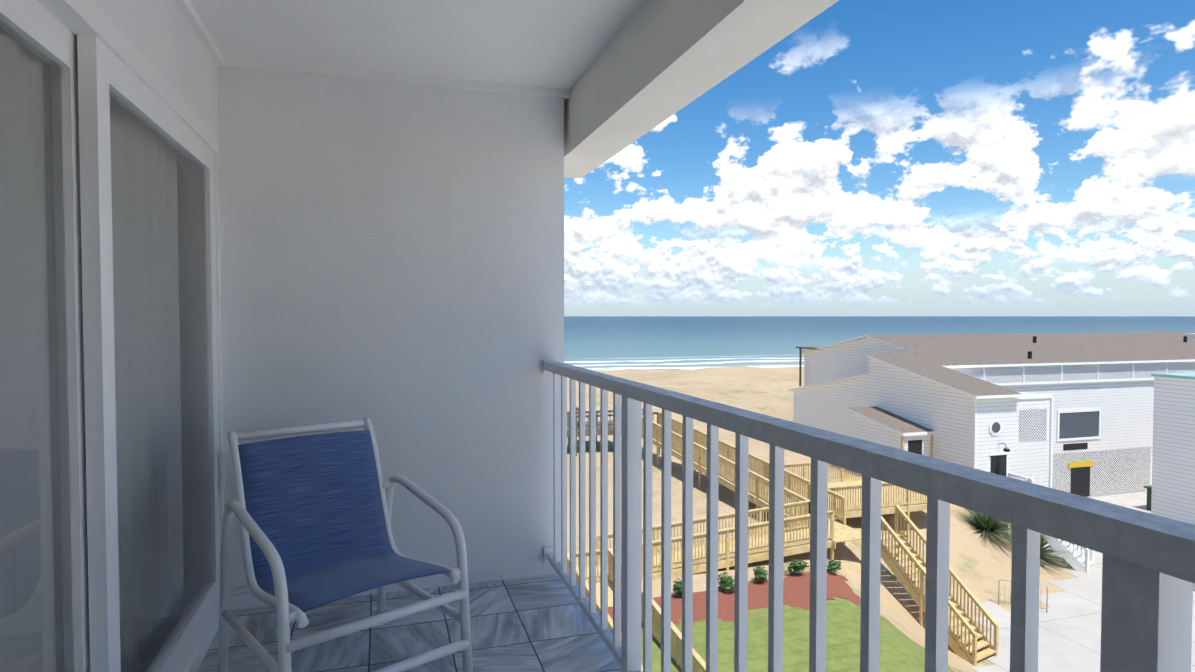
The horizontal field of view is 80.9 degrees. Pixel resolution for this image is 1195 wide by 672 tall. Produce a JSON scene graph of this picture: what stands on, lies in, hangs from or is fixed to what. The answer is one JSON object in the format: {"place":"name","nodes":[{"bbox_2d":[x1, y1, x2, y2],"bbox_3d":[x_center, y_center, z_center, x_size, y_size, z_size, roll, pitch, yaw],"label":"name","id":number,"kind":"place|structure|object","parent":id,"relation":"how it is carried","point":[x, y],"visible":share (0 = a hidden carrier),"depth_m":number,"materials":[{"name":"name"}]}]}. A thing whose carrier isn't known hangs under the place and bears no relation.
{"place":"outdoors","nodes":[
{"label":"outdoors","id":0,"kind":"place"},
{"bbox_2d":[174,0,645,98],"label":"balcony ceiling","id":1,"kind":"structure","parent":0,"point":[549,48],"depth_m":2.80,"materials":[{"name":"white paint"}]},
{"bbox_2d":[641,596,961,671],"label":"lawn bank","id":2,"kind":"structure","parent":0,"point":[905,653],"depth_m":19.43,"materials":[{"name":"green plant"}]},
{"bbox_2d":[567,366,1078,671],"bbox_3d":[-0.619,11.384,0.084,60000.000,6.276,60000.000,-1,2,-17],"label":"sand ground","id":3,"kind":"structure","parent":0,"point":[979,567],"depth_m":32.39,"materials":[{"name":"beige sand"}]},
{"bbox_2d":[567,407,659,455],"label":"old dune boardwalk","id":4,"kind":"structure","parent":3,"relation":"on","point":[610,427],"depth_m":46.67,"materials":[{"name":"grey wood"}]},
{"bbox_2d":[608,572,883,628],"bbox_3d":[2.389,8.849,21.600,14.500,0.887,3.000,-1,2,-17],"label":"mulch bed","id":5,"kind":"object","parent":3,"relation":"on","point":[796,591],"visible":0.33,"depth_m":22.54,"materials":[{"name":"red soil"}]},
{"bbox_2d":[672,577,681,596],"bbox_3d":[2.615,8.073,22.481,0.591,0.657,0.630,-1,2,-17],"label":"shrub","id":6,"kind":"object","parent":5,"relation":"on","point":[677,588],"visible":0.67,"depth_m":22.38,"materials":[{"name":"green plant"}]},
{"bbox_2d":[718,572,734,591],"bbox_3d":[4.212,8.069,22.882,0.591,0.643,0.845,1,2,27],"label":"shrub","id":7,"kind":"object","parent":5,"relation":"on","point":[726,585],"visible":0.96,"depth_m":22.78,"materials":[{"name":"green plant"}]},
{"bbox_2d":[752,565,768,581],"bbox_3d":[5.575,8.057,23.718,0.606,0.618,0.697,0,2,-1],"label":"shrub","id":8,"kind":"object","parent":5,"relation":"on","point":[760,573],"visible":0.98,"depth_m":23.60,"materials":[{"name":"green plant"}]},
{"bbox_2d":[784,560,808,575],"bbox_3d":[6.908,7.983,24.435,0.883,0.726,0.578,0,2,15],"label":"shrub","id":9,"kind":"object","parent":5,"relation":"on","point":[795,565],"visible":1,"depth_m":24.29,"materials":[{"name":"green plant"}]},
{"bbox_2d":[567,412,998,671],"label":"timber boardwalk","id":10,"kind":"structure","parent":3,"relation":"on","point":[844,500],"depth_m":25.97,"materials":[{"name":"brown wood"}]},
{"bbox_2d":[827,558,840,572],"bbox_3d":[8.340,8.191,25.032,0.689,0.578,0.711,-1,2,-17],"label":"shrub","id":11,"kind":"object","parent":3,"relation":"on","point":[831,566],"visible":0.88,"depth_m":24.86,"materials":[{"name":"green plant"}]},
{"bbox_2d":[954,505,1043,548],"bbox_3d":[18.226,8.345,32.906,4.710,1.951,4.239,-1,2,-21],"label":"pampas plant","id":12,"kind":"object","parent":3,"relation":"on","point":[986,524],"visible":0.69,"depth_m":32.52,"materials":[{"name":"green plant"}]},
{"bbox_2d":[998,579,1047,612],"bbox_3d":[16.729,10.219,27.566,1.667,1.070,0.038,1,2,25],"label":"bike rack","id":13,"kind":"object","parent":3,"relation":"on","point":[1010,596],"visible":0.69,"depth_m":27.74,"materials":[{"name":"silver metal"}]},
{"bbox_2d":[1001,528,1093,575],"bbox_3d":[20.437,9.445,32.962,5.036,2.074,5.099,-1,2,-17],"label":"pampas plant","id":14,"kind":"object","parent":3,"relation":"on","point":[1044,551],"visible":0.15,"depth_m":32.39,"materials":[{"name":"green plant"}]},
{"bbox_3d":[-2.614,2.618,-14.379,15.790,18.637,34.030,-1,2,-17],"label":"tower wall","id":15,"kind":"object","parent":3,"relation":"on","visible":0},
{"bbox_2d":[94,0,563,609],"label":"wall","id":16,"kind":"structure","parent":15,"relation":"attached to","point":[390,260],"depth_m":3.25,"materials":[{"name":"white paint"}]},
{"bbox_2d":[0,28,183,671],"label":"sheer curtain","id":17,"kind":"object","parent":16,"relation":"hanging from","point":[32,258],"depth_m":1.80,"materials":[{"name":"white fabric"}]},
{"bbox_2d":[0,0,224,671],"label":"sliding door","id":18,"kind":"structure","parent":16,"relation":"attached to","point":[92,51],"depth_m":1.77,"materials":[{"name":"white plastic"}]},
{"bbox_2d":[0,22,210,671],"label":"door glass panes","id":19,"kind":"object","parent":18,"relation":"on","point":[157,409],"visible":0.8,"depth_m":2.05,"materials":[{"name":"glass"}]},
{"bbox_2d":[197,572,641,671],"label":"balcony floor","id":20,"kind":"structure","parent":16,"relation":"attached to","point":[541,623],"depth_m":2.83,"materials":[{"name":"grey tile"}]},
{"bbox_2d":[216,417,472,671],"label":"sling chair","id":21,"kind":"object","parent":20,"relation":"on","point":[287,613],"visible":0.9,"depth_m":2.42,"materials":[{"name":"white"}]},
{"bbox_2d":[238,430,449,612],"bbox_3d":[-0.899,0.594,2.461,0.510,0.513,0.720,-1,2,-42],"label":"chair sling seat","id":22,"kind":"object","parent":21,"relation":"on","point":[314,507],"visible":0.96,"depth_m":2.57,"materials":[{"name":"blue fabric"}]},
{"bbox_2d":[564,0,838,178],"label":"balcony beam","id":23,"kind":"structure","parent":16,"relation":"attached to","point":[655,64],"depth_m":2.45,"materials":[{"name":"white paint"}]},
{"bbox_2d":[543,359,1194,671],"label":"balcony railing","id":24,"kind":"object","parent":16,"relation":"attached to","point":[1148,570],"visible":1,"depth_m":1.33,"materials":[{"name":"white metal"}]},
{"bbox_2d":[564,316,1194,370],"bbox_3d":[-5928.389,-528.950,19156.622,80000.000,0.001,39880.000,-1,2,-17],"label":"sea water","id":25,"kind":"structure","parent":0,"point":[609,343],"depth_m":587.12,"materials":[{"name":"blue liquid"}]},
{"bbox_2d":[564,0,1194,315],"label":"sky","id":26,"kind":"structure","parent":0,"point":[881,157],"materials":[{"name":"blue"}]},
{"bbox_2d":[972,493,1194,671],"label":"concrete pavement","id":27,"kind":"structure","parent":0,"point":[1069,637],"depth_m":26.28,"materials":[{"name":"white concrete"}]},
{"bbox_2d":[788,332,1194,521],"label":"neighbour house","id":28,"kind":"structure","parent":27,"relation":"on","point":[1072,413],"depth_m":43.63,"materials":[{"name":"white"}]},
{"bbox_2d":[1007,473,1093,572],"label":"white house stairs","id":29,"kind":"structure","parent":27,"relation":"on","point":[1058,546],"depth_m":32.16,"materials":[{"name":"white wood"}]},
{"bbox_2d":[1144,485,1151,509],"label":"utility box","id":30,"kind":"object","parent":27,"relation":"on","point":[1149,492],"visible":0.12,"depth_m":41.67,"materials":[{"name":"green paint"}]},
{"bbox_2d":[1151,372,1194,524],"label":"neighboring building","id":31,"kind":"structure","parent":27,"relation":"on","point":[1173,475],"depth_m":32.26,"materials":[{"name":"white"}]}
]}

